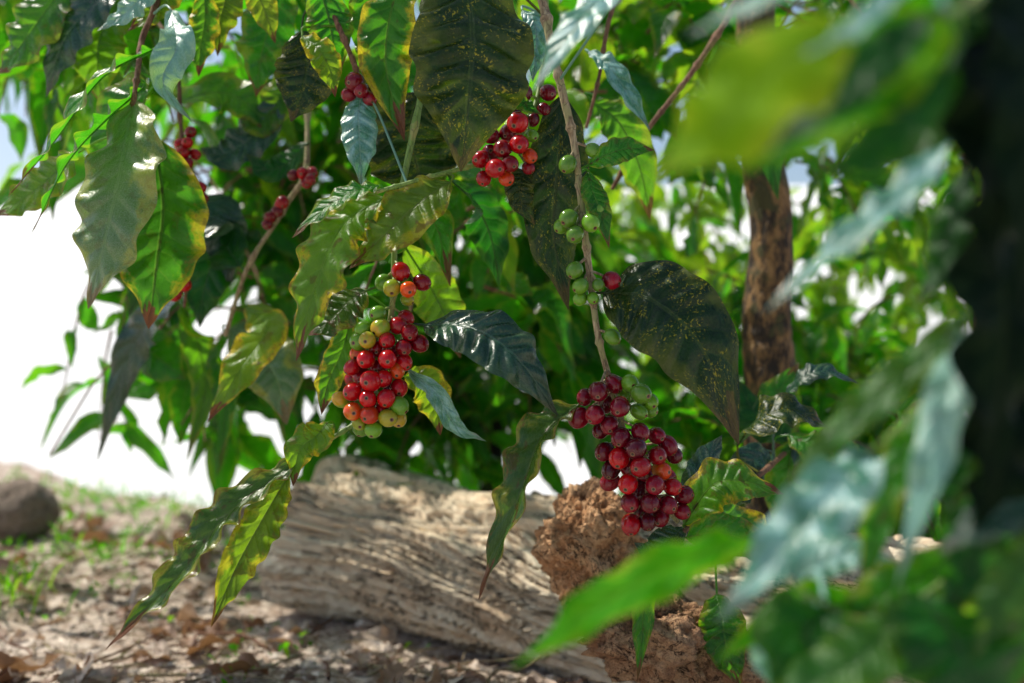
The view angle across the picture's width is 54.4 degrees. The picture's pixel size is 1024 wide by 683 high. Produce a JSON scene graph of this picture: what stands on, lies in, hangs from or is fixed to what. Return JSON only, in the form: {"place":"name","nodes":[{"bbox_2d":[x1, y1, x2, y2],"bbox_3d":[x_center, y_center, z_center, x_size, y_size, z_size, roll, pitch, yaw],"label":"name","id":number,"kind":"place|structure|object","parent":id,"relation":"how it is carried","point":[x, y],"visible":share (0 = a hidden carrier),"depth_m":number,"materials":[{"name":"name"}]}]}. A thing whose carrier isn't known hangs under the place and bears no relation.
{"place":"outdoors","nodes":[
{"label":"outdoors","id":0,"kind":"place"},
{"bbox_2d":[0,0,945,185],"label":"sky","id":1,"kind":"structure","parent":0,"point":[796,172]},
{"bbox_2d":[0,186,968,682],"bbox_3d":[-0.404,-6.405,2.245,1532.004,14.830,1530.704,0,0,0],"label":"ground","id":2,"kind":"structure","parent":0,"point":[44,278],"depth_m":8.27,"materials":[{"name":"soil"}]},
{"bbox_2d":[0,625,6,638],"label":"fallen leaf","id":3,"kind":"object","parent":2,"relation":"on","point":[2,634],"visible":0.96,"depth_m":1.46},
{"bbox_2d":[0,557,19,582],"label":"fallen leaf","id":4,"kind":"object","parent":2,"relation":"on","point":[4,563],"visible":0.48,"depth_m":1.74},
{"bbox_2d":[0,667,26,682],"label":"fallen leaf","id":5,"kind":"object","parent":2,"relation":"on","point":[5,676],"visible":0.68,"depth_m":1.20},
{"bbox_2d":[0,653,61,672],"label":"fallen leaf","id":6,"kind":"object","parent":5,"relation":"on","point":[29,664],"visible":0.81,"depth_m":1.25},
{"bbox_2d":[0,651,30,668],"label":"fallen leaf","id":7,"kind":"object","parent":2,"relation":"on","point":[6,660],"visible":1,"depth_m":1.20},
{"bbox_2d":[0,636,31,672],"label":"fallen twig","id":8,"kind":"object","parent":2,"relation":"on","point":[21,647],"visible":0.75,"depth_m":1.34,"materials":[{"name":"wood"}]},
{"bbox_2d":[1,551,31,563],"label":"fallen leaf","id":9,"kind":"object","parent":2,"relation":"on","point":[21,556],"visible":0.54,"depth_m":1.85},
{"bbox_2d":[8,667,28,682],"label":"fallen leaf","id":10,"kind":"object","parent":2,"relation":"on","point":[17,678],"visible":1,"depth_m":1.18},
{"bbox_2d":[0,547,37,559],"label":"fallen twig","id":11,"kind":"object","parent":2,"relation":"on","point":[30,555],"visible":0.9,"depth_m":1.93,"materials":[{"name":"wood"}]},
{"bbox_2d":[10,629,44,640],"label":"fallen leaf","id":12,"kind":"object","parent":2,"relation":"on","point":[21,634],"visible":1,"depth_m":1.41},
{"bbox_2d":[0,527,59,540],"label":"fallen twig","id":13,"kind":"object","parent":2,"relation":"on","point":[26,537],"visible":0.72,"depth_m":2.09,"materials":[{"name":"brown plant"}]},
{"bbox_2d":[0,477,61,541],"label":"stone","id":14,"kind":"object","parent":2,"relation":"on","point":[27,506],"visible":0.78,"depth_m":2.11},
{"bbox_2d":[16,577,61,611],"bbox_3d":[-0.762,0.400,1.593,0.092,0.036,0.056,12,-24,34],"label":"fallen leaf","id":15,"kind":"object","parent":2,"relation":"on","point":[49,600],"visible":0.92,"depth_m":1.59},
{"bbox_2d":[18,569,59,573],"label":"fallen twig","id":16,"kind":"object","parent":2,"relation":"on","point":[42,570],"visible":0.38,"depth_m":1.81,"materials":[{"name":"wood"}]},
{"bbox_2d":[19,566,60,577],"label":"fallen leaf","id":17,"kind":"object","parent":2,"relation":"on","point":[39,572],"visible":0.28,"depth_m":1.81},
{"bbox_2d":[18,576,72,586],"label":"fallen twig","id":18,"kind":"object","parent":2,"relation":"on","point":[59,583],"visible":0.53,"depth_m":1.69,"materials":[{"name":"wood"}]},
{"bbox_2d":[32,674,59,682],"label":"fallen leaf","id":19,"kind":"object","parent":2,"relation":"on","point":[51,679],"visible":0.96,"depth_m":1.19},
{"bbox_2d":[13,546,93,555],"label":"fallen twig","id":20,"kind":"object","parent":2,"relation":"on","point":[56,551],"visible":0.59,"depth_m":1.97,"materials":[{"name":"wood"}]},
{"bbox_2d":[41,617,66,627],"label":"fallen leaf","id":21,"kind":"object","parent":2,"relation":"on","point":[54,620],"visible":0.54,"depth_m":1.52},
{"bbox_2d":[43,642,75,657],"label":"fallen twig","id":22,"kind":"object","parent":2,"relation":"on","point":[62,652],"visible":0.83,"depth_m":1.30,"materials":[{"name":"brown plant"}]},
{"bbox_2d":[51,559,68,572],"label":"fallen leaf","id":23,"kind":"object","parent":2,"relation":"on","point":[64,566],"visible":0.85,"depth_m":1.83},
{"bbox_2d":[57,521,72,527],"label":"fallen leaf","id":24,"kind":"object","parent":2,"relation":"on","point":[66,525],"visible":0.46,"depth_m":2.22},
{"bbox_2d":[61,504,74,515],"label":"fallen leaf","id":25,"kind":"object","parent":2,"relation":"on","point":[70,508],"visible":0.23,"depth_m":2.35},
{"bbox_2d":[51,584,87,594],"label":"fallen twig","id":26,"kind":"object","parent":2,"relation":"on","point":[68,589],"visible":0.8,"depth_m":1.67,"materials":[{"name":"wood"}]},
{"bbox_2d":[60,550,83,561],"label":"fallen leaf","id":27,"kind":"object","parent":2,"relation":"on","point":[68,555],"visible":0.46,"depth_m":1.92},
{"bbox_2d":[40,577,105,584],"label":"fallen twig","id":28,"kind":"object","parent":2,"relation":"on","point":[41,579],"visible":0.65,"depth_m":1.75,"materials":[{"name":"wood"}]},
{"bbox_2d":[56,651,93,682],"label":"fallen leaf","id":29,"kind":"object","parent":2,"relation":"on","point":[67,671],"visible":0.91,"depth_m":1.20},
{"bbox_2d":[57,651,89,674],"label":"fallen leaf","id":30,"kind":"object","parent":29,"relation":"on","point":[77,661],"visible":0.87,"depth_m":1.21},
{"bbox_2d":[70,548,81,553],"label":"fallen leaf","id":31,"kind":"object","parent":2,"relation":"on","point":[74,550],"visible":0.74,"depth_m":1.96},
{"bbox_2d":[68,556,86,571],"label":"fallen twig","id":32,"kind":"object","parent":2,"relation":"on","point":[70,567],"visible":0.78,"depth_m":1.86,"materials":[{"name":"wood"}]},
{"bbox_2d":[70,515,85,533],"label":"fallen leaf","id":33,"kind":"object","parent":2,"relation":"on","point":[79,526],"visible":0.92,"depth_m":2.17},
{"bbox_2d":[78,574,90,583],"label":"fallen leaf","id":34,"kind":"object","parent":2,"relation":"on","point":[87,577],"visible":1,"depth_m":1.71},
{"bbox_2d":[68,528,119,547],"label":"fallen leaf","id":35,"kind":"object","parent":2,"relation":"on","point":[102,534],"visible":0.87,"depth_m":2.01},
{"bbox_2d":[80,669,116,682],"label":"fallen leaf","id":36,"kind":"object","parent":2,"relation":"on","point":[93,672],"visible":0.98,"depth_m":1.20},
{"bbox_2d":[83,667,128,682],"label":"fallen leaf","id":37,"kind":"object","parent":36,"relation":"on","point":[101,674],"visible":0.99,"depth_m":1.20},
{"bbox_2d":[83,514,116,529],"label":"fallen leaf","id":38,"kind":"object","parent":2,"relation":"on","point":[94,521],"visible":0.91,"depth_m":2.14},
{"bbox_2d":[95,598,110,617],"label":"fallen twig","id":39,"kind":"object","parent":2,"relation":"on","point":[107,599],"visible":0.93,"depth_m":1.61,"materials":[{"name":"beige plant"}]},
{"bbox_2d":[97,624,115,636],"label":"fallen leaf","id":40,"kind":"object","parent":2,"relation":"on","point":[109,633],"visible":0.84,"depth_m":1.44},
{"bbox_2d":[95,619,125,628],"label":"fallen twig","id":41,"kind":"object","parent":2,"relation":"on","point":[119,622],"visible":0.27,"depth_m":1.51,"materials":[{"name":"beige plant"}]},
{"bbox_2d":[56,631,165,675],"bbox_3d":[-0.503,0.394,1.258,0.021,0.010,0.150,0,6,43],"label":"fallen twig","id":42,"kind":"object","parent":2,"relation":"on","point":[112,654],"visible":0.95,"depth_m":1.26,"materials":[{"name":"wood"}]},
{"bbox_2d":[76,562,151,578],"bbox_3d":[-0.731,0.420,1.827,0.014,0.007,0.150,0,0,38],"label":"fallen twig","id":43,"kind":"object","parent":2,"relation":"on","point":[141,564],"visible":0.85,"depth_m":1.85,"materials":[{"name":"wood"}]},
{"bbox_2d":[101,585,131,599],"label":"fallen leaf","id":44,"kind":"object","parent":2,"relation":"on","point":[109,592],"visible":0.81,"depth_m":1.63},
{"bbox_2d":[101,639,139,662],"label":"fallen twig","id":45,"kind":"object","parent":2,"relation":"on","point":[118,657],"visible":0.82,"depth_m":1.29,"materials":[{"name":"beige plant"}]},
{"bbox_2d":[103,570,138,575],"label":"fallen twig","id":46,"kind":"object","parent":2,"relation":"on","point":[122,573],"visible":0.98,"depth_m":1.82,"materials":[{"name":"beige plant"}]},
{"bbox_2d":[107,603,135,616],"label":"fallen twig","id":47,"kind":"object","parent":2,"relation":"on","point":[112,614],"visible":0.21,"depth_m":1.56,"materials":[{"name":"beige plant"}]},
{"bbox_2d":[97,534,146,540],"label":"fallen twig","id":48,"kind":"object","parent":2,"relation":"on","point":[125,536],"visible":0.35,"depth_m":2.12,"materials":[{"name":"wood"}]},
{"bbox_2d":[117,605,133,617],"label":"fallen leaf","id":49,"kind":"object","parent":2,"relation":"on","point":[120,611],"visible":1,"depth_m":1.55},
{"bbox_2d":[119,673,140,682],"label":"fallen leaf","id":50,"kind":"object","parent":2,"relation":"on","point":[136,678],"visible":0.99,"depth_m":1.21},
{"bbox_2d":[105,538,154,558],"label":"fallen twig","id":51,"kind":"object","parent":2,"relation":"on","point":[111,556],"visible":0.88,"depth_m":1.92,"materials":[{"name":"wood"}]},
{"bbox_2d":[83,673,185,676],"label":"fallen twig","id":52,"kind":"object","parent":2,"relation":"on","point":[164,675],"visible":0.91,"depth_m":1.23,"materials":[{"name":"wood"}]},
{"bbox_2d":[122,581,151,606],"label":"fallen leaf","id":53,"kind":"object","parent":2,"relation":"on","point":[141,590],"visible":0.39,"depth_m":1.61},
{"bbox_2d":[134,654,149,661],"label":"fallen leaf","id":54,"kind":"object","parent":2,"relation":"on","point":[141,657],"visible":1,"depth_m":1.30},
{"bbox_2d":[136,556,162,566],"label":"fallen leaf","id":55,"kind":"object","parent":2,"relation":"on","point":[158,560],"visible":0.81,"depth_m":1.89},
{"bbox_2d":[132,640,172,661],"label":"fallen leaf","id":56,"kind":"object","parent":2,"relation":"on","point":[163,645],"visible":0.75,"depth_m":1.32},
{"bbox_2d":[132,528,174,553],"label":"fallen leaf","id":57,"kind":"object","parent":2,"relation":"on","point":[157,534],"visible":0.44,"depth_m":2.03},
{"bbox_2d":[143,536,171,551],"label":"fallen leaf","id":58,"kind":"object","parent":2,"relation":"on","point":[162,544],"visible":0.98,"depth_m":1.97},
{"bbox_2d":[150,610,172,619],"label":"fallen leaf","id":59,"kind":"object","parent":2,"relation":"on","point":[156,612],"visible":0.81,"depth_m":1.52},
{"bbox_2d":[151,620,177,637],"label":"fallen leaf","id":60,"kind":"object","parent":2,"relation":"on","point":[171,631],"visible":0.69,"depth_m":1.42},
{"bbox_2d":[145,613,192,618],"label":"fallen twig","id":61,"kind":"object","parent":2,"relation":"on","point":[168,615],"visible":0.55,"depth_m":1.52,"materials":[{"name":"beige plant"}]},
{"bbox_2d":[132,639,206,646],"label":"fallen twig","id":62,"kind":"object","parent":2,"relation":"on","point":[134,640],"visible":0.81,"depth_m":1.35,"materials":[{"name":"wood"}]},
{"bbox_2d":[174,528,184,539],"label":"fallen leaf","id":63,"kind":"object","parent":2,"relation":"on","point":[179,534],"visible":0.07,"depth_m":1.97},
{"bbox_2d":[171,527,188,539],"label":"fallen leaf","id":64,"kind":"object","parent":2,"relation":"on","point":[182,530],"visible":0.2,"depth_m":2.08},
{"bbox_2d":[169,511,191,523],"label":"fallen leaf","id":65,"kind":"object","parent":2,"relation":"on","point":[185,517],"visible":0.8,"depth_m":2.28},
{"bbox_2d":[179,631,197,649],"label":"fallen leaf","id":66,"kind":"object","parent":2,"relation":"on","point":[185,640],"visible":0.86,"depth_m":1.35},
{"bbox_2d":[181,618,211,636],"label":"fallen leaf","id":67,"kind":"object","parent":2,"relation":"on","point":[188,623],"visible":0.82,"depth_m":1.43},
{"bbox_2d":[189,664,209,670],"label":"fallen twig","id":68,"kind":"object","parent":2,"relation":"on","point":[195,668],"visible":0.21,"depth_m":1.28,"materials":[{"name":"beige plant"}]},
{"bbox_2d":[174,602,228,625],"bbox_3d":[-0.463,0.413,1.502,0.099,0.040,0.046,6,-5,14],"label":"fallen leaf","id":69,"kind":"object","parent":2,"relation":"on","point":[186,610],"visible":0.77,"depth_m":1.50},
{"bbox_2d":[193,583,210,591],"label":"fallen leaf","id":70,"kind":"object","parent":2,"relation":"on","point":[199,586],"visible":0.93,"depth_m":1.72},
{"bbox_2d":[186,674,222,682],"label":"fallen twig","id":71,"kind":"object","parent":2,"relation":"on","point":[199,678],"visible":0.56,"depth_m":1.23,"materials":[{"name":"wood"}]},
{"bbox_2d":[199,552,210,572],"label":"fallen leaf","id":72,"kind":"object","parent":2,"relation":"on","point":[204,559],"visible":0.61,"depth_m":1.83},
{"bbox_2d":[160,629,249,637],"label":"fallen twig","id":73,"kind":"object","parent":2,"relation":"on","point":[178,633],"visible":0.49,"depth_m":1.44,"materials":[{"name":"wood"}]},
{"bbox_2d":[202,586,214,607],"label":"fallen leaf","id":74,"kind":"object","parent":2,"relation":"on","point":[209,595],"visible":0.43,"depth_m":1.61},
{"bbox_2d":[197,621,227,635],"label":"fallen leaf","id":75,"kind":"object","parent":2,"relation":"on","point":[217,626],"visible":0.52,"depth_m":1.45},
{"bbox_2d":[186,633,239,655],"bbox_3d":[-0.409,0.407,1.348,0.044,0.032,0.097,5,1,25],"label":"fallen leaf","id":76,"kind":"object","parent":2,"relation":"on","point":[209,639],"visible":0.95,"depth_m":1.34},
{"bbox_2d":[177,623,269,650],"bbox_3d":[-0.402,0.410,1.394,0.206,0.011,0.020,0,0,37],"label":"fallen twig","id":77,"kind":"object","parent":2,"relation":"on","point":[256,641],"visible":0.96,"depth_m":1.39,"materials":[{"name":"wood"}]},
{"bbox_2d":[193,600,260,604],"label":"fallen twig","id":78,"kind":"object","parent":2,"relation":"on","point":[252,601],"visible":0.79,"depth_m":1.62,"materials":[{"name":"wood"}]},
{"bbox_2d":[213,636,254,661],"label":"fallen twig","id":79,"kind":"object","parent":2,"relation":"on","point":[218,653],"visible":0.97,"depth_m":1.33,"materials":[{"name":"wood"}]},
{"bbox_2d":[204,652,268,675],"bbox_3d":[-0.340,0.401,1.227,0.079,0.027,0.034,0,0,-12],"label":"fallen leaf","id":80,"kind":"object","parent":2,"relation":"on","point":[246,660],"visible":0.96,"depth_m":1.22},
{"bbox_2d":[0,0,476,497],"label":"coffee tree","id":81,"kind":"object","parent":2,"relation":"on","point":[167,243],"visible":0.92,"depth_m":1.17,"materials":[{"name":"green plant"}]},
{"bbox_2d":[242,580,248,588],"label":"fallen leaf","id":82,"kind":"object","parent":2,"relation":"on","point":[246,585],"visible":0.24,"depth_m":1.73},
{"bbox_2d":[239,643,255,650],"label":"fallen leaf","id":83,"kind":"object","parent":2,"relation":"on","point":[244,646],"visible":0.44,"depth_m":1.37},
{"bbox_2d":[243,617,264,627],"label":"fallen leaf","id":84,"kind":"object","parent":2,"relation":"on","point":[256,621],"visible":1,"depth_m":1.47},
{"bbox_2d":[243,664,266,673],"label":"fallen leaf","id":85,"kind":"object","parent":2,"relation":"on","point":[246,671],"visible":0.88,"depth_m":1.23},
{"bbox_2d":[249,653,303,669],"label":"fallen twig","id":86,"kind":"object","parent":2,"relation":"on","point":[286,659],"visible":1,"depth_m":1.24,"materials":[{"name":"wood"}]},
{"bbox_2d":[260,626,299,647],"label":"fallen leaf","id":87,"kind":"object","parent":2,"relation":"on","point":[282,636],"visible":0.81,"depth_m":1.34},
{"bbox_2d":[258,645,326,655],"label":"fallen twig","id":88,"kind":"object","parent":2,"relation":"on","point":[274,650],"visible":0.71,"depth_m":1.33,"materials":[{"name":"wood"}]},
{"bbox_2d":[267,618,319,639],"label":"fallen leaf","id":89,"kind":"object","parent":2,"relation":"on","point":[288,626],"visible":0.91,"depth_m":1.38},
{"bbox_2d":[0,499,588,682],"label":"straw litter","id":90,"kind":"object","parent":2,"relation":"on","point":[203,657],"visible":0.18,"depth_m":1.34,"materials":[{"name":"brown plant"}]},
{"bbox_2d":[309,614,335,634],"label":"fallen twig","id":91,"kind":"object","parent":2,"relation":"on","point":[322,625],"visible":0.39,"depth_m":1.45,"materials":[{"name":"wood"}]},
{"bbox_2d":[319,659,330,679],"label":"fallen twig","id":92,"kind":"object","parent":2,"relation":"on","point":[328,674],"visible":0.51,"depth_m":1.23,"materials":[{"name":"wood"}]},
{"bbox_2d":[341,649,371,668],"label":"fallen leaf","id":93,"kind":"object","parent":2,"relation":"on","point":[362,658],"visible":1,"depth_m":1.25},
{"bbox_2d":[352,640,394,661],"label":"fallen leaf","id":94,"kind":"object","parent":2,"relation":"on","point":[380,646],"visible":0.62,"depth_m":1.33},
{"bbox_2d":[352,625,396,646],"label":"fallen leaf","id":95,"kind":"object","parent":2,"relation":"on","point":[385,635],"visible":0.99,"depth_m":1.39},
{"bbox_2d":[369,665,383,676],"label":"fallen twig","id":96,"kind":"object","parent":2,"relation":"on","point":[375,667],"visible":0.98,"depth_m":1.22,"materials":[{"name":"wood"}]},
{"bbox_2d":[379,656,417,682],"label":"fallen leaf","id":97,"kind":"object","parent":2,"relation":"on","point":[397,671],"visible":1,"depth_m":1.20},
{"bbox_2d":[394,647,430,651],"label":"fallen twig","id":98,"kind":"object","parent":2,"relation":"on","point":[410,649],"visible":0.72,"depth_m":1.36,"materials":[{"name":"wood"}]},
{"bbox_2d":[403,669,442,682],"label":"fallen leaf","id":99,"kind":"object","parent":2,"relation":"on","point":[435,677],"visible":1,"depth_m":1.15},
{"bbox_2d":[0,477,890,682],"bbox_3d":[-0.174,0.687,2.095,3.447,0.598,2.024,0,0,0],"label":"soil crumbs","id":100,"kind":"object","parent":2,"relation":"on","point":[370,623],"visible":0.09,"depth_m":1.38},
{"bbox_2d":[0,463,895,682],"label":"ground weeds","id":101,"kind":"object","parent":2,"relation":"on","point":[6,582],"visible":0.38,"depth_m":1.99,"materials":[{"name":"green plant"}]},
{"bbox_2d":[457,659,496,671],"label":"fallen leaf","id":102,"kind":"object","parent":2,"relation":"on","point":[474,665],"visible":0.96,"depth_m":1.22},
{"bbox_2d":[438,657,521,671],"bbox_3d":[-0.042,0.399,1.231,0.111,0.008,0.020,-5,1,-12],"label":"fallen twig","id":103,"kind":"object","parent":2,"relation":"on","point":[455,665],"visible":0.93,"depth_m":1.24,"materials":[{"name":"wood"}]},
{"bbox_2d":[485,655,541,682],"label":"fallen twig","id":104,"kind":"object","parent":2,"relation":"on","point":[492,674],"visible":0.98,"depth_m":1.20,"materials":[{"name":"wood"}]},
{"bbox_2d":[106,0,941,682],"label":"coffee tree","id":105,"kind":"object","parent":2,"relation":"on","point":[748,440],"visible":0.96,"depth_m":0.87,"materials":[{"name":"green plant"}]},
{"bbox_2d":[526,676,555,682],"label":"fallen leaf","id":106,"kind":"object","parent":2,"relation":"on","point":[529,679],"visible":1,"depth_m":1.15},
{"bbox_2d":[257,0,850,528],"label":"coffee tree","id":107,"kind":"object","parent":2,"relation":"on","point":[489,408],"visible":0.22,"depth_m":1.76,"materials":[{"name":"green plant"}]},
{"bbox_2d":[256,454,939,682],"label":"fallen log","id":108,"kind":"object","parent":2,"relation":"on","point":[379,546],"visible":0.52,"depth_m":1.37,"materials":[{"name":"brown wood"}]},
{"bbox_2d":[579,578,766,682],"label":"clay clod","id":109,"kind":"object","parent":2,"relation":"on","point":[675,652],"visible":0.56,"depth_m":0.93,"materials":[{"name":"soil"}]},
{"bbox_2d":[531,477,647,605],"bbox_3d":[0.085,0.223,1.038,0.131,0.159,0.121,0,0,0],"label":"clay clod","id":110,"kind":"object","parent":109,"relation":"on","point":[581,537],"visible":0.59,"depth_m":1.00,"materials":[{"name":"soil"}]},
{"bbox_2d":[412,8,970,507],"bbox_3d":[1.137,-0.221,3.720,3.391,2.490,1.411,0,0,0],"label":"coffee tree","id":111,"kind":"object","parent":2,"relation":"on","point":[908,288],"visible":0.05,"depth_m":3.60,"materials":[{"name":"green plant"}]},
{"bbox_2d":[512,0,1023,682],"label":"coffee tree","id":112,"kind":"object","parent":2,"relation":"on","point":[908,82],"visible":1,"depth_m":0.38,"materials":[{"name":"green plant"}]},
{"bbox_2d":[585,0,977,541],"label":"coffee tree","id":113,"kind":"object","parent":2,"relation":"on","point":[843,343],"visible":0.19,"depth_m":2.31,"materials":[{"name":"green plant"}]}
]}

